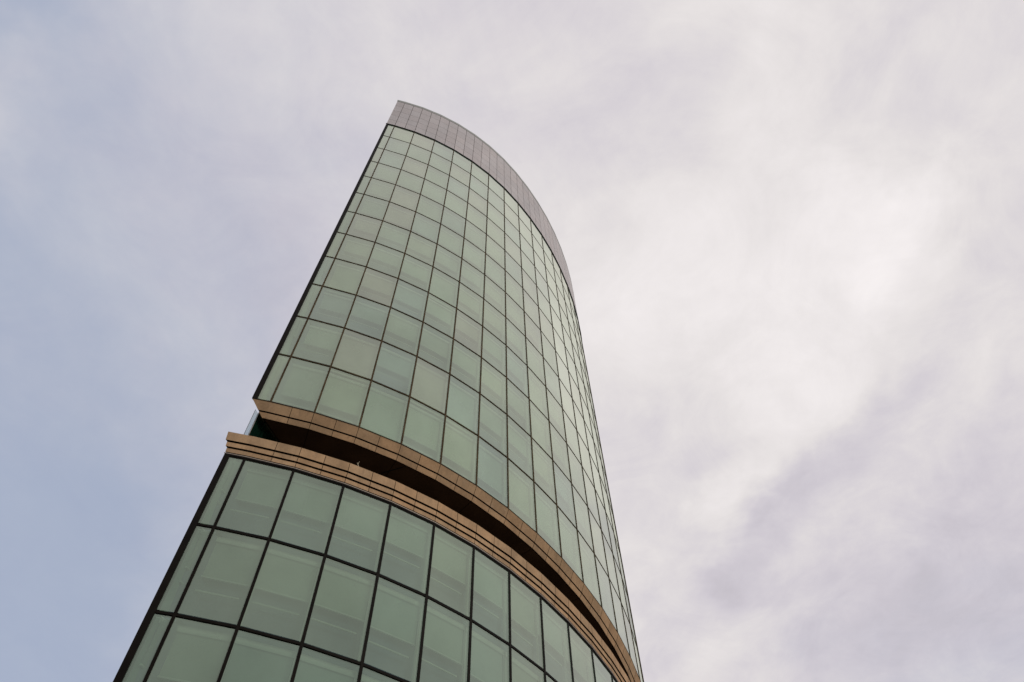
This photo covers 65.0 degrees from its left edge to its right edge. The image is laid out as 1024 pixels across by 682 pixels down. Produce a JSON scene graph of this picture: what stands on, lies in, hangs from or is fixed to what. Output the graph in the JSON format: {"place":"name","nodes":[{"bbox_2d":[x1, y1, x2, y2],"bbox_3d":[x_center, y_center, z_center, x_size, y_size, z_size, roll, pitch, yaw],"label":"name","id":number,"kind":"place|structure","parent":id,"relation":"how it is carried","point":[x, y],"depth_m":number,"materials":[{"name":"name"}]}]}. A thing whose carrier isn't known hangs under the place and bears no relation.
{"place":"outdoors","nodes":[
{"label":"outdoors","id":0,"kind":"place"},
{"bbox_2d":[113,100,643,681],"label":"glass tower","id":1,"kind":"structure","parent":0,"point":[427,370],"depth_m":38.45,"materials":[{"name":"glass"}]},
{"bbox_2d":[126,617,169,681],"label":"window","id":2,"kind":"structure","parent":1,"relation":"in","point":[137,673],"depth_m":23.89,"materials":[{"name":"green glass"}]},
{"bbox_2d":[159,529,209,612],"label":"window","id":3,"kind":"structure","parent":1,"relation":"in","point":[173,596],"depth_m":26.53,"materials":[{"name":"green glass"}]},
{"bbox_2d":[157,624,232,681],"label":"window","id":4,"kind":"structure","parent":1,"relation":"in","point":[195,654],"depth_m":24.52,"materials":[{"name":"green glass"}]},
{"bbox_2d":[175,536,264,634],"bbox_3d":[-9.752,8.189,27.192,1.917,3.770,0.270,15,-62,-9],"label":"window","id":5,"kind":"structure","parent":1,"relation":"in","point":[230,570],"depth_m":27.28,"materials":[{"name":"green glass"}]},
{"bbox_2d":[201,460,241,525],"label":"window","id":6,"kind":"structure","parent":1,"relation":"in","point":[212,512],"depth_m":30.01,"materials":[{"name":"green glass"}]},
{"bbox_2d":[215,467,289,545],"bbox_3d":[-9.802,6.257,30.648,1.917,3.770,0.270,15,-62,-9],"label":"window","id":7,"kind":"structure","parent":1,"relation":"in","point":[261,492],"depth_m":30.77,"materials":[{"name":"green glass"}]},
{"bbox_2d":[221,636,296,681],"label":"window","id":8,"kind":"structure","parent":1,"relation":"in","point":[249,660],"depth_m":25.09,"materials":[{"name":"green glass"}]},
{"bbox_2d":[260,357,288,400],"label":"window","id":9,"kind":"structure","parent":1,"relation":"in","point":[264,396],"depth_m":37.15,"materials":[{"name":"green glass"}]},
{"bbox_2d":[237,547,320,651],"bbox_3d":[-7.897,8.774,27.546,2.039,3.770,0.270,20,-63,-11],"label":"window","id":10,"kind":"structure","parent":1,"relation":"in","point":[279,603],"depth_m":27.57,"materials":[{"name":"green glass"}]},
{"bbox_2d":[281,319,305,354],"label":"window","id":11,"kind":"structure","parent":1,"relation":"in","point":[289,347],"depth_m":40.60,"materials":[{"name":"green glass"}]},
{"bbox_2d":[277,363,327,411],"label":"window","id":12,"kind":"structure","parent":1,"relation":"in","point":[302,389],"depth_m":37.82,"materials":[{"name":"green glass"}]},
{"bbox_2d":[268,477,339,561],"bbox_3d":[-7.947,6.842,31.002,2.039,3.770,0.270,20,-63,-11],"label":"window","id":13,"kind":"structure","parent":1,"relation":"in","point":[305,519],"depth_m":31.06,"materials":[{"name":"green glass"}]},
{"bbox_2d":[299,286,320,317],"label":"window","id":14,"kind":"structure","parent":1,"relation":"in","point":[305,311],"depth_m":44.09,"materials":[{"name":"green glass"}]},
{"bbox_2d":[291,325,341,371],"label":"window","id":15,"kind":"structure","parent":1,"relation":"in","point":[321,343],"depth_m":41.37,"materials":[{"name":"green glass"}]},
{"bbox_2d":[294,653,356,681],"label":"window","id":16,"kind":"structure","parent":1,"relation":"in","point":[310,669],"depth_m":25.81,"materials":[{"name":"green glass"}]},
{"bbox_2d":[308,292,353,333],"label":"window","id":17,"kind":"structure","parent":1,"relation":"in","point":[335,311],"depth_m":44.89,"materials":[{"name":"green glass"}]},
{"bbox_2d":[298,564,373,670],"bbox_3d":[-6.054,9.525,27.992,2.041,3.770,0.270,25,-64,-14],"label":"window","id":18,"kind":"structure","parent":1,"relation":"in","point":[338,618],"depth_m":28.03,"materials":[{"name":"green glass"}]},
{"bbox_2d":[316,373,368,425],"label":"window","id":19,"kind":"structure","parent":1,"relation":"in","point":[343,399],"depth_m":38.12,"materials":[{"name":"green glass"}]},
{"bbox_2d":[323,264,363,300],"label":"window","id":20,"kind":"structure","parent":1,"relation":"in","point":[343,279],"depth_m":48.19,"materials":[{"name":"green glass"}]},
{"bbox_2d":[335,239,372,271],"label":"window","id":21,"kind":"structure","parent":1,"relation":"in","point":[357,253],"depth_m":51.94,"materials":[{"name":"green glass"}]},
{"bbox_2d":[330,334,378,384],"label":"window","id":22,"kind":"structure","parent":1,"relation":"in","point":[353,356],"depth_m":41.50,"materials":[{"name":"green glass"}]},
{"bbox_2d":[325,493,386,579],"bbox_3d":[-6.105,7.593,31.449,2.041,3.770,0.270,25,-64,-14],"label":"window","id":23,"kind":"structure","parent":1,"relation":"in","point":[357,532],"depth_m":31.52,"materials":[{"name":"green glass"}]},
{"bbox_2d":[346,218,380,246],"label":"window","id":24,"kind":"structure","parent":1,"relation":"in","point":[365,230],"depth_m":55.43,"materials":[{"name":"green glass"}]},
{"bbox_2d":[344,300,387,345],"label":"window","id":25,"kind":"structure","parent":1,"relation":"in","point":[363,319],"depth_m":45.26,"materials":[{"name":"green glass"}]},
{"bbox_2d":[356,673,380,681],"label":"window","id":26,"kind":"structure","parent":1,"relation":"in","point":[364,678],"depth_m":26.39,"materials":[{"name":"green glass"}]},
{"bbox_2d":[356,199,387,225],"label":"window","id":27,"kind":"structure","parent":1,"relation":"in","point":[371,209],"depth_m":58.74,"materials":[{"name":"green glass"}]},
{"bbox_2d":[355,272,395,313],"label":"window","id":28,"kind":"structure","parent":1,"relation":"in","point":[375,288],"depth_m":48.71,"materials":[{"name":"green glass"}]},
{"bbox_2d":[364,182,393,207],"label":"window","id":29,"kind":"structure","parent":1,"relation":"in","point":[382,192],"depth_m":62.28,"materials":[{"name":"green glass"}]},
{"bbox_2d":[360,387,406,441],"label":"window","id":30,"kind":"structure","parent":1,"relation":"in","point":[383,412],"depth_m":38.59,"materials":[{"name":"green glass"}]},
{"bbox_2d":[366,247,402,284],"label":"window","id":31,"kind":"structure","parent":1,"relation":"in","point":[381,261],"depth_m":52.30,"materials":[{"name":"green glass"}]},
{"bbox_2d":[355,583,421,681],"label":"window","id":32,"kind":"structure","parent":1,"relation":"in","point":[392,637],"depth_m":28.57,"materials":[{"name":"green glass"}]},
{"bbox_2d":[368,347,413,400],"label":"window","id":33,"kind":"structure","parent":1,"relation":"in","point":[392,371],"depth_m":42.16,"materials":[{"name":"green glass"}]},
{"bbox_2d":[374,225,408,257],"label":"window","id":34,"kind":"structure","parent":1,"relation":"in","point":[387,237],"depth_m":55.74,"materials":[{"name":"green glass"}]},
{"bbox_2d":[382,206,413,236],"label":"window","id":35,"kind":"structure","parent":1,"relation":"in","point":[395,217],"depth_m":59.03,"materials":[{"name":"green glass"}]},
{"bbox_2d":[379,313,420,359],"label":"window","id":36,"kind":"structure","parent":1,"relation":"in","point":[401,334],"depth_m":45.61,"materials":[{"name":"green glass"}]},
{"bbox_2d":[372,512,429,600],"bbox_3d":[-4.347,8.489,31.976,2.046,3.770,0.270,29,-65,-16],"label":"window","id":37,"kind":"structure","parent":1,"relation":"in","point":[405,548],"depth_m":32.13,"materials":[{"name":"green glass"}]},
{"bbox_2d":[389,189,418,215],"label":"window","id":38,"kind":"structure","parent":1,"relation":"in","point":[399,198],"depth_m":62.56,"materials":[{"name":"green glass"}]},
{"bbox_2d":[390,284,425,325],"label":"window","id":39,"kind":"structure","parent":1,"relation":"in","point":[410,303],"depth_m":49.12,"materials":[{"name":"green glass"}]},
{"bbox_2d":[395,173,422,198],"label":"window","id":40,"kind":"structure","parent":1,"relation":"in","point":[403,181],"depth_m":66.07,"materials":[{"name":"green glass"}]},
{"bbox_2d":[398,258,430,295],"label":"window","id":41,"kind":"structure","parent":1,"relation":"in","point":[419,276],"depth_m":52.65,"materials":[{"name":"green glass"}]},
{"bbox_2d":[404,236,434,269],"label":"window","id":42,"kind":"structure","parent":1,"relation":"in","point":[416,248],"depth_m":56.16,"materials":[{"name":"green glass"}]},
{"bbox_2d":[399,403,441,460],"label":"window","id":43,"kind":"structure","parent":1,"relation":"in","point":[421,434],"depth_m":39.13,"materials":[{"name":"green glass"}]},
{"bbox_2d":[410,216,438,249],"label":"window","id":44,"kind":"structure","parent":1,"relation":"in","point":[421,227],"depth_m":59.52,"materials":[{"name":"green glass"}]},
{"bbox_2d":[405,363,446,418],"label":"window","id":45,"kind":"structure","parent":1,"relation":"in","point":[428,388],"depth_m":42.50,"materials":[{"name":"green glass"}]},
{"bbox_2d":[415,199,441,227],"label":"window","id":46,"kind":"structure","parent":1,"relation":"in","point":[427,209],"depth_m":63.04,"materials":[{"name":"green glass"}]},
{"bbox_2d":[418,183,444,207],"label":"window","id":47,"kind":"structure","parent":1,"relation":"in","point":[427,191],"depth_m":66.57,"materials":[{"name":"green glass"}]},
{"bbox_2d":[413,328,450,376],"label":"window","id":48,"kind":"structure","parent":1,"relation":"in","point":[434,350],"depth_m":46.20,"materials":[{"name":"green glass"}]},
{"bbox_2d":[420,298,453,343],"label":"window","id":49,"kind":"structure","parent":1,"relation":"in","point":[436,316],"depth_m":49.73,"materials":[{"name":"green glass"}]},
{"bbox_2d":[410,603,465,681],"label":"window","id":50,"kind":"structure","parent":1,"relation":"in","point":[444,640],"depth_m":29.46,"materials":[{"name":"green glass"}]},
{"bbox_2d":[424,272,456,310],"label":"window","id":51,"kind":"structure","parent":1,"relation":"in","point":[441,288],"depth_m":53.03,"materials":[{"name":"green glass"}]},
{"bbox_2d":[419,530,468,623],"bbox_3d":[-2.687,9.523,32.578,2.047,3.770,0.270,34,-67,-18],"label":"window","id":52,"kind":"structure","parent":1,"relation":"in","point":[448,578],"depth_m":32.70,"materials":[{"name":"green glass"}]},
{"bbox_2d":[429,249,459,283],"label":"window","id":53,"kind":"structure","parent":1,"relation":"in","point":[447,265],"depth_m":56.70,"materials":[{"name":"green glass"}]},
{"bbox_2d":[434,228,461,260],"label":"window","id":54,"kind":"structure","parent":1,"relation":"in","point":[447,241],"depth_m":60.08,"materials":[{"name":"green glass"}]},
{"bbox_2d":[437,211,463,240],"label":"window","id":55,"kind":"structure","parent":1,"relation":"in","point":[448,221],"depth_m":63.58,"materials":[{"name":"green glass"}]},
{"bbox_2d":[435,420,474,481],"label":"window","id":56,"kind":"structure","parent":1,"relation":"in","point":[457,455],"depth_m":39.76,"materials":[{"name":"green glass"}]},
{"bbox_2d":[440,379,476,437],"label":"window","id":57,"kind":"structure","parent":1,"relation":"in","point":[460,407],"depth_m":43.13,"materials":[{"name":"green glass"}]},
{"bbox_2d":[445,343,477,395],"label":"window","id":58,"kind":"structure","parent":1,"relation":"in","point":[463,367],"depth_m":46.82,"materials":[{"name":"green glass"}]},
{"bbox_2d":[449,313,479,358],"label":"window","id":59,"kind":"structure","parent":1,"relation":"in","point":[467,335],"depth_m":50.43,"materials":[{"name":"green glass"}]},
{"bbox_2d":[452,286,480,329],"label":"window","id":60,"kind":"structure","parent":1,"relation":"in","point":[467,304],"depth_m":53.85,"materials":[{"name":"green glass"}]},
{"bbox_2d":[455,263,481,301],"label":"window","id":61,"kind":"structure","parent":1,"relation":"in","point":[469,279],"depth_m":57.41,"materials":[{"name":"green glass"}]},
{"bbox_2d":[458,241,482,277],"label":"window","id":62,"kind":"structure","parent":1,"relation":"in","point":[469,255],"depth_m":60.74,"materials":[{"name":"green glass"}]},
{"bbox_2d":[460,224,483,254],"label":"window","id":63,"kind":"structure","parent":1,"relation":"in","point":[471,235],"depth_m":64.20,"materials":[{"name":"green glass"}]},
{"bbox_2d":[459,626,504,681],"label":"window","id":64,"kind":"structure","parent":1,"relation":"in","point":[487,659],"depth_m":30.57,"materials":[{"name":"green glass"}]},
{"bbox_2d":[462,553,503,646],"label":"window","id":65,"kind":"structure","parent":1,"relation":"in","point":[487,591],"depth_m":33.38,"materials":[{"name":"green glass"}]},
{"bbox_2d":[469,441,503,503],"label":"window","id":66,"kind":"structure","parent":1,"relation":"in","point":[490,469],"depth_m":40.46,"materials":[{"name":"green glass"}]},
{"bbox_2d":[472,398,502,458],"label":"window","id":67,"kind":"structure","parent":1,"relation":"in","point":[491,424],"depth_m":44.03,"materials":[{"name":"green glass"}]},
{"bbox_2d":[474,361,502,415],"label":"window","id":68,"kind":"structure","parent":1,"relation":"in","point":[491,387],"depth_m":47.53,"materials":[{"name":"green glass"}]},
{"bbox_2d":[476,330,502,379],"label":"window","id":69,"kind":"structure","parent":1,"relation":"in","point":[492,353],"depth_m":51.06,"materials":[{"name":"green glass"}]},
{"bbox_2d":[477,302,502,346],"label":"window","id":70,"kind":"structure","parent":1,"relation":"in","point":[492,323],"depth_m":54.57,"materials":[{"name":"green glass"}]},
{"bbox_2d":[479,278,502,318],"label":"window","id":71,"kind":"structure","parent":1,"relation":"in","point":[494,298],"depth_m":58.07,"materials":[{"name":"green glass"}]},
{"bbox_2d":[480,256,502,292],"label":"window","id":72,"kind":"structure","parent":1,"relation":"in","point":[494,274],"depth_m":61.43,"materials":[{"name":"green glass"}]},
{"bbox_2d":[500,296,521,337],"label":"window","id":73,"kind":"structure","parent":1,"relation":"in","point":[511,313],"depth_m":58.77,"materials":[{"name":"green glass"}]},
{"bbox_2d":[500,321,522,367],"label":"window","id":74,"kind":"structure","parent":1,"relation":"in","point":[513,342],"depth_m":55.27,"materials":[{"name":"green glass"}]},
{"bbox_2d":[500,349,524,400],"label":"window","id":75,"kind":"structure","parent":1,"relation":"in","point":[515,374],"depth_m":51.77,"materials":[{"name":"green glass"}]},
{"bbox_2d":[500,381,526,439],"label":"window","id":76,"kind":"structure","parent":1,"relation":"in","point":[516,411],"depth_m":48.29,"materials":[{"name":"green glass"}]},
{"bbox_2d":[500,419,528,482],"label":"window","id":77,"kind":"structure","parent":1,"relation":"in","point":[517,453],"depth_m":44.80,"materials":[{"name":"green glass"}]},
{"bbox_2d":[500,463,530,526],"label":"window","id":78,"kind":"structure","parent":1,"relation":"in","point":[519,499],"depth_m":41.23,"materials":[{"name":"green glass"}]},
{"bbox_2d":[500,577,537,671],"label":"window","id":79,"kind":"structure","parent":1,"relation":"in","point":[523,627],"depth_m":34.11,"materials":[{"name":"green glass"}]},
{"bbox_2d":[504,651,538,681],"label":"window","id":80,"kind":"structure","parent":1,"relation":"in","point":[520,673],"depth_m":31.78,"materials":[{"name":"green glass"}]},
{"bbox_2d":[519,314,538,357],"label":"window","id":81,"kind":"structure","parent":1,"relation":"in","point":[531,334],"depth_m":59.67,"materials":[{"name":"green glass"}]},
{"bbox_2d":[520,341,541,387],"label":"window","id":82,"kind":"structure","parent":1,"relation":"in","point":[533,363],"depth_m":55.85,"materials":[{"name":"green glass"}]},
{"bbox_2d":[521,369,544,421],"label":"window","id":83,"kind":"structure","parent":1,"relation":"in","point":[536,396],"depth_m":52.30,"materials":[{"name":"green glass"}]},
{"bbox_2d":[523,403,547,459],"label":"window","id":84,"kind":"structure","parent":1,"relation":"in","point":[538,431],"depth_m":48.80,"materials":[{"name":"green glass"}]},
{"bbox_2d":[525,442,551,505],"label":"window","id":85,"kind":"structure","parent":1,"relation":"in","point":[541,470],"depth_m":45.55,"materials":[{"name":"green glass"}]},
{"bbox_2d":[527,486,555,550],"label":"window","id":86,"kind":"structure","parent":1,"relation":"in","point":[545,529],"depth_m":42.04,"materials":[{"name":"green glass"}]},
{"bbox_2d":[532,602,566,681],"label":"window","id":87,"kind":"structure","parent":1,"relation":"in","point":[553,640],"depth_m":35.10,"materials":[{"name":"green glass"}]},
{"bbox_2d":[539,359,560,405],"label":"window","id":88,"kind":"structure","parent":1,"relation":"in","point":[552,380],"depth_m":56.85,"materials":[{"name":"green glass"}]},
{"bbox_2d":[541,391,561,442],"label":"window","id":89,"kind":"structure","parent":1,"relation":"in","point":[553,413],"depth_m":53.55,"materials":[{"name":"green glass"}]},
{"bbox_2d":[544,425,566,483],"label":"window","id":90,"kind":"structure","parent":1,"relation":"in","point":[558,457],"depth_m":49.98,"materials":[{"name":"green glass"}]},
{"bbox_2d":[546,464,571,529],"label":"window","id":91,"kind":"structure","parent":1,"relation":"in","point":[561,491],"depth_m":46.48,"materials":[{"name":"green glass"}]},
{"bbox_2d":[551,510,576,573],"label":"window","id":92,"kind":"structure","parent":1,"relation":"in","point":[567,546],"depth_m":42.93,"materials":[{"name":"green glass"}]},
{"bbox_2d":[557,411,580,462],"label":"window","id":93,"kind":"structure","parent":1,"relation":"in","point":[571,433],"depth_m":53.84,"materials":[{"name":"green glass"}]},
{"bbox_2d":[561,447,586,504],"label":"window","id":94,"kind":"structure","parent":1,"relation":"in","point":[575,467],"depth_m":50.31,"materials":[{"name":"green glass"}]},
{"bbox_2d":[560,628,588,681],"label":"window","id":95,"kind":"structure","parent":1,"relation":"in","point":[580,673],"depth_m":36.26,"materials":[{"name":"green glass"}]},
{"bbox_2d":[565,487,590,552],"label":"window","id":96,"kind":"structure","parent":1,"relation":"in","point":[581,511],"depth_m":47.60,"materials":[{"name":"green glass"}]},
{"bbox_2d":[572,534,594,596],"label":"window","id":97,"kind":"structure","parent":1,"relation":"in","point":[586,566],"depth_m":43.82,"materials":[{"name":"green glass"}]},
{"bbox_2d":[580,469,600,527],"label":"window","id":98,"kind":"structure","parent":1,"relation":"in","point":[590,491],"depth_m":51.28,"materials":[{"name":"green glass"}]},
{"bbox_2d":[582,510,607,574],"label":"window","id":99,"kind":"structure","parent":1,"relation":"in","point":[596,531],"depth_m":47.74,"materials":[{"name":"green glass"}]},
{"bbox_2d":[590,556,616,629],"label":"window","id":100,"kind":"structure","parent":1,"relation":"in","point":[605,590],"depth_m":44.35,"materials":[{"name":"green glass"}]},
{"bbox_2d":[610,582,629,654],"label":"window","id":101,"kind":"structure","parent":1,"relation":"in","point":[617,604],"depth_m":45.26,"materials":[{"name":"green glass"}]},
{"bbox_2d":[0,0,1023,681],"label":"sky","id":102,"kind":"structure","parent":0,"point":[789,233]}
]}

